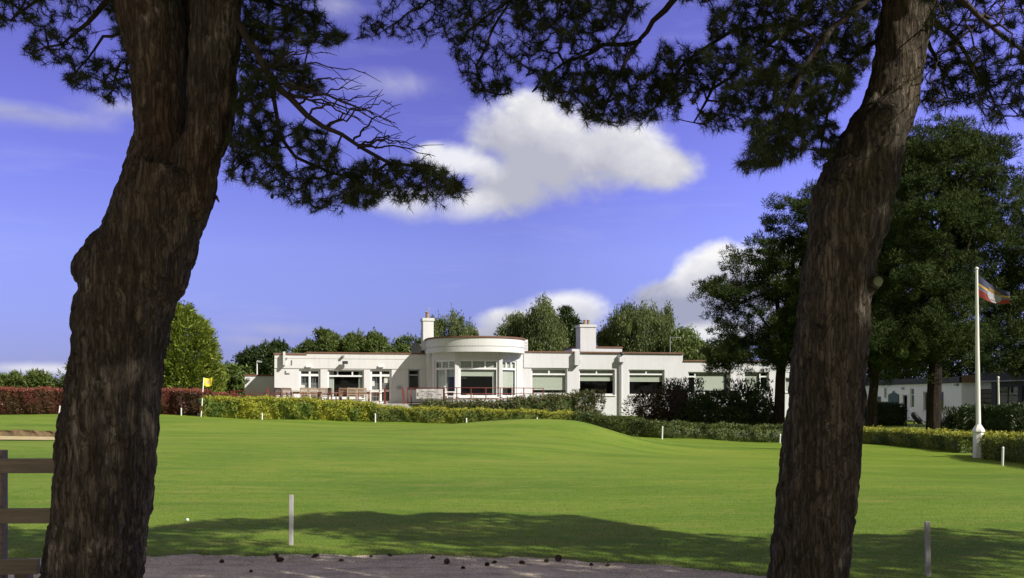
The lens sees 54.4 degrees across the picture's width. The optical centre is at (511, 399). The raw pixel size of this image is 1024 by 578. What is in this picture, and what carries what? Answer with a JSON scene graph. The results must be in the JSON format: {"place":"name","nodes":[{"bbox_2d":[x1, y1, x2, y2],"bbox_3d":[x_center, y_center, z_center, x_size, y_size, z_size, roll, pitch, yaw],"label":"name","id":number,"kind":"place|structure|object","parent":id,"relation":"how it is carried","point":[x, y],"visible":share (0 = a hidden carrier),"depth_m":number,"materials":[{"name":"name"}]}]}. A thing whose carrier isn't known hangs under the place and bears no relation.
{"place":"outdoors","nodes":[
{"label":"outdoors","id":0,"kind":"place"},
{"bbox_2d":[8,554,766,577],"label":"gravel path","id":1,"kind":"structure","parent":0,"point":[359,569],"depth_m":9.35,"materials":[{"name":"grey gravel"}]},
{"bbox_2d":[276,557,283,561],"bbox_3d":[-2.271,1.574,9.752,0.084,0.059,0.059,-16,-18,19],"label":"pine cone","id":2,"kind":"object","parent":1,"relation":"on","point":[278,559],"visible":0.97,"depth_m":9.73,"materials":[{"name":"brown plant"}]},
{"bbox_2d":[8,550,765,577],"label":"needle litter","id":3,"kind":"object","parent":1,"relation":"on","point":[432,563],"visible":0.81,"depth_m":9.72,"materials":[{"name":"brown plant"}]},
{"bbox_2d":[555,554,561,561],"bbox_3d":[0.454,1.566,9.786,0.070,0.070,0.099,21,22,11],"label":"pine cone","id":4,"kind":"object","parent":1,"relation":"on","point":[558,557],"visible":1,"depth_m":9.76,"materials":[{"name":"brown plant"}]},
{"bbox_2d":[0,414,1023,577],"bbox_3d":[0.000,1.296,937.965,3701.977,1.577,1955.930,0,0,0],"label":"lawn","id":5,"kind":"structure","parent":0,"point":[200,448],"depth_m":17.07,"materials":[{"name":"green plant"}]},
{"bbox_2d":[0,369,23,387],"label":"distant tree","id":6,"kind":"object","parent":5,"relation":"on","point":[14,377],"visible":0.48,"depth_m":119.15,"materials":[{"name":"green plant"}]},
{"bbox_2d":[0,429,54,436],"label":"bunker bank","id":7,"kind":"structure","parent":5,"relation":"on","point":[16,432],"depth_m":32.34,"materials":[{"name":"beige sand"}]},
{"bbox_2d":[0,436,54,440],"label":"bunker sand","id":8,"kind":"structure","parent":5,"relation":"on","point":[17,438],"depth_m":31.78,"materials":[{"name":"beige sand"}]},
{"bbox_2d":[0,450,55,577],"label":"rail fence","id":9,"kind":"object","parent":5,"relation":"on","point":[23,568],"visible":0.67,"depth_m":6.73,"materials":[{"name":"brown wood"}]},
{"bbox_2d":[19,368,55,390],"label":"distant tree","id":10,"kind":"object","parent":5,"relation":"on","point":[36,378],"visible":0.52,"depth_m":118.88,"materials":[{"name":"green plant"}]},
{"bbox_2d":[49,360,67,388],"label":"distant tree","id":11,"kind":"object","parent":5,"relation":"on","point":[60,382],"visible":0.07,"depth_m":118.91,"materials":[{"name":"green plant"}]},
{"bbox_2d":[0,386,183,414],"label":"copper hedge","id":12,"kind":"object","parent":5,"relation":"on","point":[28,401],"visible":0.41,"depth_m":51.90,"materials":[{"name":"red plant"}]},
{"bbox_2d":[172,387,213,414],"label":"copper hedge","id":13,"kind":"object","parent":5,"relation":"on","point":[186,401],"visible":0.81,"depth_m":51.11,"materials":[{"name":"red plant"}]},
{"bbox_2d":[161,300,229,395],"bbox_3d":[-21.813,-2.770,65.982,5.119,7.822,6.449,0,0,-44],"label":"cypress tree","id":14,"kind":"object","parent":5,"relation":"on","point":[182,367],"visible":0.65,"depth_m":64.79,"materials":[{"name":"green plant"}]},
{"bbox_2d":[197,396,205,415],"bbox_3d":[-15.565,0.368,50.225,0.525,1.018,0.350,0,0,0],"label":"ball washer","id":15,"kind":"object","parent":5,"relation":"on","point":[199,414],"visible":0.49,"depth_m":50.20,"materials":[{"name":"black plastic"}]},
{"bbox_2d":[200,378,211,416],"bbox_3d":[-15.212,-0.089,49.539,0.573,1.965,0.093,0,0,-9],"label":"flagstick","id":16,"kind":"object","parent":5,"relation":"on","point":[207,381],"visible":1,"depth_m":49.51,"materials":[{"name":"white plastic"}]},
{"bbox_2d":[206,390,232,400],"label":"copper hedge","id":17,"kind":"object","parent":5,"relation":"on","point":[221,393],"visible":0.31,"depth_m":57.40,"materials":[{"name":"red plant"}]},
{"bbox_2d":[219,360,254,397],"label":"round tree","id":18,"kind":"object","parent":5,"relation":"on","point":[235,382],"visible":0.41,"depth_m":83.14,"materials":[{"name":"green plant"}]},
{"bbox_2d":[0,0,477,577],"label":"foreground pine","id":19,"kind":"object","parent":5,"relation":"on","point":[132,264],"visible":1,"depth_m":6.10,"materials":[{"name":"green plant"}]},
{"bbox_2d":[256,361,261,374],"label":"lamp post","id":20,"kind":"object","parent":5,"relation":"on","point":[257,362],"visible":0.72,"depth_m":74.97,"materials":[{"name":"white metal"}]},
{"bbox_2d":[230,337,293,374],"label":"dark oak","id":21,"kind":"object","parent":5,"relation":"on","point":[250,356],"visible":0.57,"depth_m":85.16,"materials":[{"name":"green plant"}]},
{"bbox_2d":[199,394,376,421],"bbox_3d":[-11.165,0.553,49.956,9.006,1.695,1.807,0,0,5],"label":"golden hedge","id":22,"kind":"object","parent":5,"relation":"on","point":[281,408],"visible":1,"depth_m":49.42,"materials":[{"name":"yellow plant"}]},
{"bbox_2d":[289,495,293,544],"bbox_3d":[-2.421,1.333,10.914,0.047,0.567,0.030,0,0,0],"label":"boundary stake","id":23,"kind":"object","parent":5,"relation":"on","point":[291,501],"visible":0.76,"depth_m":10.90,"materials":[{"name":"paint"}]},
{"bbox_2d":[291,326,344,352],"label":"broad tree","id":24,"kind":"object","parent":5,"relation":"on","point":[328,340],"visible":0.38,"depth_m":87.21,"materials":[{"name":"green plant"}]},
{"bbox_2d":[340,326,393,352],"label":"broad tree","id":25,"kind":"object","parent":5,"relation":"on","point":[372,341],"visible":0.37,"depth_m":87.10,"materials":[{"name":"green plant"}]},
{"bbox_2d":[388,332,439,352],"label":"broad tree","id":26,"kind":"object","parent":5,"relation":"on","point":[402,345],"visible":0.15,"depth_m":89.58,"materials":[{"name":"green plant"}]},
{"bbox_2d":[377,403,468,409],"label":"terrace","id":27,"kind":"structure","parent":5,"relation":"on","point":[409,405],"depth_m":58.42,"materials":[{"name":"concrete"}]},
{"bbox_2d":[230,391,276,396],"bbox_3d":[-15.059,-0.219,58.000,2.671,0.557,0.090,0,0,0],"label":"handrail","id":28,"kind":"object","parent":27,"relation":"on","point":[234,395],"visible":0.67,"depth_m":57.97,"materials":[{"name":"red metal"}]},
{"bbox_2d":[274,388,287,396],"bbox_3d":[-13.560,-0.200,58.434,0.590,0.960,0.550,0,0,30],"label":"garden chair","id":29,"kind":"object","parent":27,"relation":"on","point":[278,389],"visible":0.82,"depth_m":58.20,"materials":[{"name":"brown wood"}]},
{"bbox_2d":[282,388,291,396],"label":"garden chair","id":30,"kind":"object","parent":27,"relation":"on","point":[287,389],"visible":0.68,"depth_m":58.54,"materials":[{"name":"brown wood"}]},
{"bbox_2d":[299,387,309,397],"bbox_3d":[-12.110,-0.200,58.127,0.590,0.960,0.550,0,0,-12],"label":"garden chair","id":31,"kind":"object","parent":27,"relation":"on","point":[305,389],"visible":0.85,"depth_m":57.88,"materials":[{"name":"brown wood"}]},
{"bbox_2d":[291,391,323,399],"bbox_3d":[-12.129,-0.087,58.946,1.900,0.735,0.900,0,0,-12],"label":"garden table","id":32,"kind":"object","parent":27,"relation":"on","point":[306,392],"visible":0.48,"depth_m":58.53,"materials":[{"name":"brown wood"}]},
{"bbox_2d":[307,387,317,396],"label":"garden chair","id":33,"kind":"object","parent":27,"relation":"on","point":[313,390],"visible":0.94,"depth_m":57.98,"materials":[{"name":"brown wood"}]},
{"bbox_2d":[245,393,383,399],"bbox_3d":[-11.332,-0.020,57.582,7.920,0.640,0.045,0,0,-12],"label":"terrace railing","id":34,"kind":"object","parent":27,"relation":"on","point":[315,393],"visible":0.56,"depth_m":57.59,"materials":[{"name":"red metal"}]},
{"bbox_2d":[318,388,327,398],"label":"garden chair","id":35,"kind":"object","parent":27,"relation":"on","point":[325,389],"visible":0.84,"depth_m":58.88,"materials":[{"name":"brown wood"}]},
{"bbox_2d":[328,388,338,400],"bbox_3d":[-10.508,-0.200,58.675,0.550,0.960,0.590,0,0,-31],"label":"garden chair","id":36,"kind":"object","parent":27,"relation":"on","point":[330,391],"visible":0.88,"depth_m":58.55,"materials":[{"name":"brown wood"}]},
{"bbox_2d":[339,388,348,399],"bbox_3d":[-9.921,-0.200,58.797,0.590,0.960,0.550,0,0,-4],"label":"garden chair","id":37,"kind":"object","parent":27,"relation":"on","point":[343,391],"visible":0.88,"depth_m":58.53,"materials":[{"name":"brown wood"}]},
{"bbox_2d":[346,388,356,400],"bbox_3d":[-9.450,-0.200,58.693,0.590,0.960,0.550,0,0,-12],"label":"garden chair","id":38,"kind":"object","parent":27,"relation":"on","point":[349,390],"visible":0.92,"depth_m":58.44,"materials":[{"name":"brown wood"}]},
{"bbox_2d":[340,391,370,400],"bbox_3d":[-9.416,-0.087,59.625,1.900,0.735,0.900,0,0,-12],"label":"garden table","id":39,"kind":"object","parent":27,"relation":"on","point":[359,392],"visible":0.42,"depth_m":59.34,"materials":[{"name":"brown wood"}]},
{"bbox_2d":[332,390,388,390],"bbox_3d":[-11.945,-0.124,61.439,8.708,0.849,0.022,0,0,-12],"label":"terrace railing","id":40,"kind":"object","parent":27,"relation":"on","point":[363,390],"visible":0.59,"depth_m":62.06,"materials":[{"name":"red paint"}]},
{"bbox_2d":[357,388,366,400],"bbox_3d":[-8.894,-0.200,58.811,0.590,0.960,0.550,0,0,-12],"label":"garden chair","id":41,"kind":"object","parent":27,"relation":"on","point":[361,390],"visible":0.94,"depth_m":58.57,"materials":[{"name":"brown wood"}]},
{"bbox_2d":[371,388,379,403],"bbox_3d":[-8.124,-0.200,59.184,0.550,0.960,0.590,0,0,-10],"label":"garden chair","id":42,"kind":"object","parent":27,"relation":"on","point":[376,396],"visible":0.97,"depth_m":58.95,"materials":[{"name":"brown wood"}]},
{"bbox_2d":[383,388,385,403],"bbox_3d":[-7.447,-0.185,58.254,0.180,0.970,0.180,0,0,-12],"label":"terrace post","id":43,"kind":"object","parent":27,"relation":"on","point":[384,396],"visible":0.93,"depth_m":58.21,"materials":[{"name":"red metal"}]},
{"bbox_2d":[402,388,404,403],"bbox_3d":[-6.383,-0.185,58.480,0.219,0.982,0.180,0,0,-12],"label":"terrace post","id":44,"kind":"object","parent":27,"relation":"on","point":[403,396],"visible":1,"depth_m":58.44,"materials":[{"name":"red metal"}]},
{"bbox_2d":[407,388,443,404],"bbox_3d":[-5.068,-0.177,58.247,2.267,0.994,0.089,0,0,12],"label":"terrace railing","id":45,"kind":"object","parent":27,"relation":"on","point":[411,402],"visible":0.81,"depth_m":58.40,"materials":[{"name":"red metal"}]},
{"bbox_2d":[416,389,442,398],"bbox_3d":[-4.799,-0.289,57.948,1.584,0.587,0.068,0,0,8],"label":"banner","id":46,"kind":"object","parent":45,"relation":"attached to","point":[429,393],"visible":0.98,"depth_m":57.96,"materials":[{"name":"fabric"}]},
{"bbox_2d":[444,386,455,400],"bbox_3d":[-3.671,-0.247,58.495,0.647,1.055,0.490,0,0,-12],"label":"white chair","id":47,"kind":"object","parent":27,"relation":"on","point":[449,396],"visible":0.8,"depth_m":58.28,"materials":[{"name":"plastic"}]},
{"bbox_2d":[444,387,543,401],"bbox_3d":[-0.757,-0.180,58.990,6.672,1.000,1.145,0,0,-28],"label":"terrace railing","id":48,"kind":"object","parent":27,"relation":"on","point":[500,393],"visible":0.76,"depth_m":57.96,"materials":[{"name":"red metal"}]},
{"bbox_2d":[418,304,478,352],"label":"birch tree","id":49,"kind":"object","parent":5,"relation":"on","point":[454,324],"visible":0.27,"depth_m":91.47,"materials":[{"name":"green plant"}]},
{"bbox_2d":[371,404,578,423],"bbox_3d":[-1.782,1.025,49.336,10.479,1.669,1.750,0,0,4],"label":"clipped hedge","id":50,"kind":"object","parent":5,"relation":"on","point":[418,414],"visible":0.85,"depth_m":48.90,"materials":[{"name":"green plant"}]},
{"bbox_2d":[419,390,579,414],"bbox_3d":[-0.747,0.539,55.312,9.094,2.193,2.345,0,0,8],"label":"border hedge","id":51,"kind":"object","parent":5,"relation":"on","point":[568,401],"visible":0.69,"depth_m":54.44,"materials":[{"name":"green plant"}]},
{"bbox_2d":[493,309,525,337],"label":"birch tree","id":52,"kind":"object","parent":5,"relation":"on","point":[513,321],"visible":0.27,"depth_m":87.79,"materials":[{"name":"green plant"}]},
{"bbox_2d":[244,308,790,415],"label":"clubhouse","id":53,"kind":"structure","parent":5,"relation":"on","point":[507,364],"depth_m":65.23,"materials":[{"name":"paint"}]},
{"bbox_2d":[299,369,319,401],"bbox_3d":[-12.702,-0.811,62.512,1.319,2.122,0.155,0,0,-12],"label":"door","id":54,"kind":"structure","parent":53,"relation":"in","point":[309,374],"depth_m":62.47,"materials":[{"name":"white glass"}]},
{"bbox_2d":[328,370,364,398],"bbox_3d":[-10.500,-0.922,62.897,2.364,1.856,0.392,0,0,-12],"label":"window","id":55,"kind":"structure","parent":53,"relation":"in","point":[331,375],"depth_m":62.89,"materials":[{"name":"white glass"}]},
{"bbox_2d":[370,369,390,402],"bbox_3d":[-8.368,-0.825,63.433,1.359,2.150,0.155,0,0,-12],"label":"door","id":56,"kind":"structure","parent":53,"relation":"in","point":[387,377],"depth_m":63.38,"materials":[{"name":"white glass"}]},
{"bbox_2d":[408,369,418,389],"bbox_3d":[-6.307,-1.244,63.828,0.725,1.310,0.070,0,0,-12],"label":"window","id":57,"kind":"structure","parent":53,"relation":"in","point":[408,369],"depth_m":63.80,"materials":[{"name":"black glass"}]},
{"bbox_2d":[435,360,454,397],"bbox_3d":[-4.115,-1.247,61.698,2.006,2.350,0.322,0,0,44],"label":"window","id":58,"kind":"structure","parent":53,"relation":"in","point":[445,368],"depth_m":61.94,"materials":[{"name":"white glass"}]},
{"bbox_2d":[458,360,498,397],"bbox_3d":[-2.057,-1.247,61.231,2.526,2.350,0.322,0,0,-12],"label":"window","id":59,"kind":"structure","parent":53,"relation":"in","point":[483,366],"depth_m":61.32,"materials":[{"name":"white glass"}]},
{"bbox_2d":[502,360,515,397],"bbox_3d":[-0.229,-1.247,62.333,0.322,2.350,1.808,0,0,32],"label":"window","id":60,"kind":"structure","parent":53,"relation":"in","point":[508,368],"depth_m":62.58,"materials":[{"name":"white glass"}]},
{"bbox_2d":[531,369,566,394],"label":"window","id":61,"kind":"structure","parent":53,"relation":"in","point":[549,378],"depth_m":65.79,"materials":[{"name":"white glass"}]},
{"bbox_2d":[579,369,615,395],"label":"window","id":62,"kind":"structure","parent":53,"relation":"in","point":[586,374],"depth_m":66.44,"materials":[{"name":"white glass"}]},
{"bbox_2d":[628,370,663,395],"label":"window","id":63,"kind":"structure","parent":53,"relation":"in","point":[644,375],"depth_m":67.19,"materials":[{"name":"white glass"}]},
{"bbox_2d":[688,372,727,392],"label":"window","id":64,"kind":"structure","parent":53,"relation":"in","point":[713,381],"depth_m":68.18,"materials":[{"name":"white glass"}]},
{"bbox_2d":[744,372,769,390],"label":"window","id":65,"kind":"structure","parent":53,"relation":"in","point":[755,375],"depth_m":68.80,"materials":[{"name":"white glass"}]},
{"bbox_2d":[785,378,788,392],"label":"window","id":66,"kind":"structure","parent":53,"relation":"in","point":[786,379],"depth_m":69.35,"materials":[{"name":"white glass"}]},
{"bbox_2d":[519,292,569,350],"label":"birch tree","id":67,"kind":"object","parent":5,"relation":"on","point":[551,337],"visible":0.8,"depth_m":85.16,"materials":[{"name":"green plant"}]},
{"bbox_2d":[556,304,582,346],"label":"dark conifer","id":68,"kind":"object","parent":5,"relation":"on","point":[571,320],"visible":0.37,"depth_m":89.20,"materials":[{"name":"green plant"}]},
{"bbox_2d":[571,388,606,415],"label":"olive shrub","id":69,"kind":"object","parent":5,"relation":"on","point":[591,400],"visible":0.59,"depth_m":54.72,"materials":[{"name":"green plant"}]},
{"bbox_2d":[596,320,615,346],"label":"birch tree","id":70,"kind":"object","parent":5,"relation":"on","point":[602,338],"visible":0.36,"depth_m":87.54,"materials":[{"name":"green plant"}]},
{"bbox_2d":[605,297,677,351],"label":"birch tree","id":71,"kind":"object","parent":5,"relation":"on","point":[627,323],"visible":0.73,"depth_m":84.70,"materials":[{"name":"green plant"}]},
{"bbox_2d":[620,386,703,422],"bbox_3d":[8.326,0.427,54.960,4.692,2.439,3.253,0,0,0],"label":"purple shrub","id":72,"kind":"object","parent":5,"relation":"on","point":[659,410],"visible":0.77,"depth_m":54.46,"materials":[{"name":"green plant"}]},
{"bbox_2d":[570,410,782,442],"bbox_3d":[7.887,1.411,47.189,10.518,1.837,2.837,0,0,11],"label":"clipped hedge","id":73,"kind":"object","parent":5,"relation":"on","point":[640,426],"visible":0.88,"depth_m":46.42,"materials":[{"name":"green plant"}]},
{"bbox_2d":[655,323,708,359],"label":"birch tree","id":74,"kind":"object","parent":5,"relation":"on","point":[689,343],"visible":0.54,"depth_m":83.20,"materials":[{"name":"green plant"}]},
{"bbox_2d":[658,377,705,420],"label":"feathery shrub","id":75,"kind":"object","parent":5,"relation":"on","point":[687,389],"visible":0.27,"depth_m":56.27,"materials":[{"name":"green plant"}]},
{"bbox_2d":[353,0,1023,577],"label":"foreground pine","id":76,"kind":"object","parent":5,"relation":"on","point":[855,190],"visible":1,"depth_m":6.18,"materials":[{"name":"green plant"}]},
{"bbox_2d":[666,388,751,427],"bbox_3d":[10.772,0.588,53.833,4.678,2.477,3.872,0,0,0],"label":"evergreen shrub","id":77,"kind":"object","parent":5,"relation":"on","point":[710,407],"visible":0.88,"depth_m":53.32,"materials":[{"name":"green plant"}]},
{"bbox_2d":[705,335,739,356],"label":"dark conifer","id":78,"kind":"object","parent":5,"relation":"on","point":[717,345],"depth_m":91.41,"materials":[{"name":"green plant"}]},
{"bbox_2d":[722,377,773,427],"bbox_3d":[12.915,0.299,54.188,3.040,3.139,2.952,0,0,34],"label":"evergreen shrub","id":79,"kind":"object","parent":5,"relation":"on","point":[754,397],"visible":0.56,"depth_m":53.47,"materials":[{"name":"green plant"}]},
{"bbox_2d":[687,177,902,424],"bbox_3d":[15.157,-5.358,53.142,11.927,14.533,8.448,0,0,0],"label":"scots pine","id":80,"kind":"object","parent":5,"relation":"on","point":[771,349],"visible":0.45,"depth_m":51.85,"materials":[{"name":"green plant"}]},
{"bbox_2d":[862,401,909,425],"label":"dark hedge","id":81,"kind":"object","parent":5,"relation":"on","point":[890,414],"visible":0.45,"depth_m":58.09,"materials":[{"name":"green plant"}]},
{"bbox_2d":[866,252,927,426],"bbox_3d":[20.183,-3.797,54.822,8.310,11.139,8.531,0,0,0],"label":"scots pine","id":82,"kind":"object","parent":5,"relation":"on","point":[871,419],"visible":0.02,"depth_m":54.78,"materials":[{"name":"plant"}]},
{"bbox_2d":[861,424,972,452],"bbox_3d":[16.834,1.730,41.683,1.770,1.261,7.932,0,0,-15],"label":"clipped hedge","id":83,"kind":"object","parent":5,"relation":"on","point":[955,441],"visible":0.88,"depth_m":40.79,"materials":[{"name":"green plant"}]},
{"bbox_2d":[910,412,924,423],"bbox_3d":[25.308,1.312,62.030,0.987,1.069,0.640,0,0,27],"label":"golf bag","id":84,"kind":"object","parent":5,"relation":"on","point":[916,418],"visible":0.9,"depth_m":61.94,"materials":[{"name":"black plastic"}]},
{"bbox_2d":[864,348,974,380],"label":"dark conifer","id":85,"kind":"object","parent":5,"relation":"on","point":[953,369],"visible":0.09,"depth_m":88.23,"materials":[{"name":"green plant"}]},
{"bbox_2d":[924,521,930,576],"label":"boundary stake","id":86,"kind":"object","parent":5,"relation":"on","point":[927,549],"visible":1,"depth_m":8.97,"materials":[{"name":"paint"}]},
{"bbox_2d":[866,375,990,420],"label":"pro shop","id":87,"kind":"structure","parent":5,"relation":"on","point":[911,394],"depth_m":71.22,"materials":[{"name":"paint"}]},
{"bbox_2d":[902,394,909,419],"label":"door","id":88,"kind":"structure","parent":87,"relation":"in","point":[908,395],"depth_m":73.54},
{"bbox_2d":[922,391,943,411],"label":"window","id":89,"kind":"structure","parent":87,"relation":"in","point":[942,391],"depth_m":71.21,"materials":[{"name":"grey glass"}]},
{"bbox_2d":[980,389,990,402],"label":"window","id":90,"kind":"structure","parent":87,"relation":"in","point":[980,389],"depth_m":65.15,"materials":[{"name":"grey glass"}]},
{"bbox_2d":[868,110,1023,429],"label":"scots pine","id":91,"kind":"object","parent":5,"relation":"on","point":[964,213],"visible":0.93,"depth_m":47.90,"materials":[{"name":"green plant"}]},
{"bbox_2d":[942,406,960,428],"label":"dark shrub","id":92,"kind":"object","parent":5,"relation":"on","point":[951,420],"visible":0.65,"depth_m":51.77,"materials":[{"name":"green plant"}]},
{"bbox_2d":[972,267,984,457],"bbox_3d":[16.589,-1.301,35.400,0.425,6.806,0.425,0,0,-22],"label":"flagpole","id":93,"kind":"object","parent":5,"relation":"on","point":[978,430],"visible":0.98,"depth_m":35.34,"materials":[{"name":"white metal"}]},
{"bbox_2d":[978,275,1009,303],"bbox_3d":[17.073,-3.914,35.320,1.065,1.086,0.170,0,0,14],"label":"flag","id":94,"kind":"object","parent":93,"relation":"attached to","point":[987,291],"visible":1,"depth_m":35.34,"materials":[{"name":"fabric"}]},
{"bbox_2d":[957,401,1023,432],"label":"dark hedge","id":95,"kind":"object","parent":5,"relation":"on","point":[994,418],"visible":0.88,"depth_m":48.62,"materials":[{"name":"green plant"}]},
{"bbox_2d":[964,333,1023,374],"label":"dark conifer","id":96,"kind":"object","parent":5,"relation":"on","point":[970,372],"visible":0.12,"depth_m":83.90,"materials":[{"name":"green plant"}]},
{"bbox_2d":[966,171,1023,383],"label":"scots pine","id":97,"kind":"object","parent":5,"relation":"on","point":[1011,273],"visible":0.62,"depth_m":52.24,"materials":[{"name":"green plant"}]},
{"bbox_2d":[972,430,1023,463],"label":"clipped hedge","id":98,"kind":"object","parent":5,"relation":"on","point":[992,444],"visible":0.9,"depth_m":31.83,"materials":[{"name":"green plant"}]},
{"bbox_2d":[997,376,999,404],"bbox_3d":[25.413,0.072,52.000,0.170,2.532,0.133,0,0,0],"label":"slim pole","id":99,"kind":"object","parent":5,"relation":"on","point":[998,396],"visible":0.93,"depth_m":51.96,"materials":[{"name":"white metal"}]},
{"bbox_2d":[981,372,1023,404],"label":"shelter","id":100,"kind":"object","parent":5,"relation":"on","point":[1011,390],"visible":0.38,"depth_m":61.51,"materials":[{"name":"grey metal"}]},
{"bbox_2d":[999,386,1017,403],"bbox_3d":[30.361,0.201,60.910,0.070,1.998,1.600,0,0,-21],"label":"window","id":101,"kind":"structure","parent":100,"relation":"in","point":[999,386],"depth_m":60.89,"materials":[{"name":"grey glass"}]},
{"bbox_2d":[1001,447,1003,465],"bbox_3d":[14.052,1.653,28.500,0.082,0.579,0.067,0,0,0],"label":"boundary stake","id":102,"kind":"object","parent":5,"relation":"on","point":[1002,460],"visible":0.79,"depth_m":28.47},
{"bbox_2d":[1009,406,1023,432],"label":"dark shrub","id":103,"kind":"object","parent":5,"relation":"on","point":[1018,421],"visible":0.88,"depth_m":43.97,"materials":[{"name":"green plant"}]},
{"bbox_2d":[0,0,1023,392],"label":"sky","id":104,"kind":"structure","parent":0,"point":[596,219],"materials":[{"name":"blue"}]}
]}

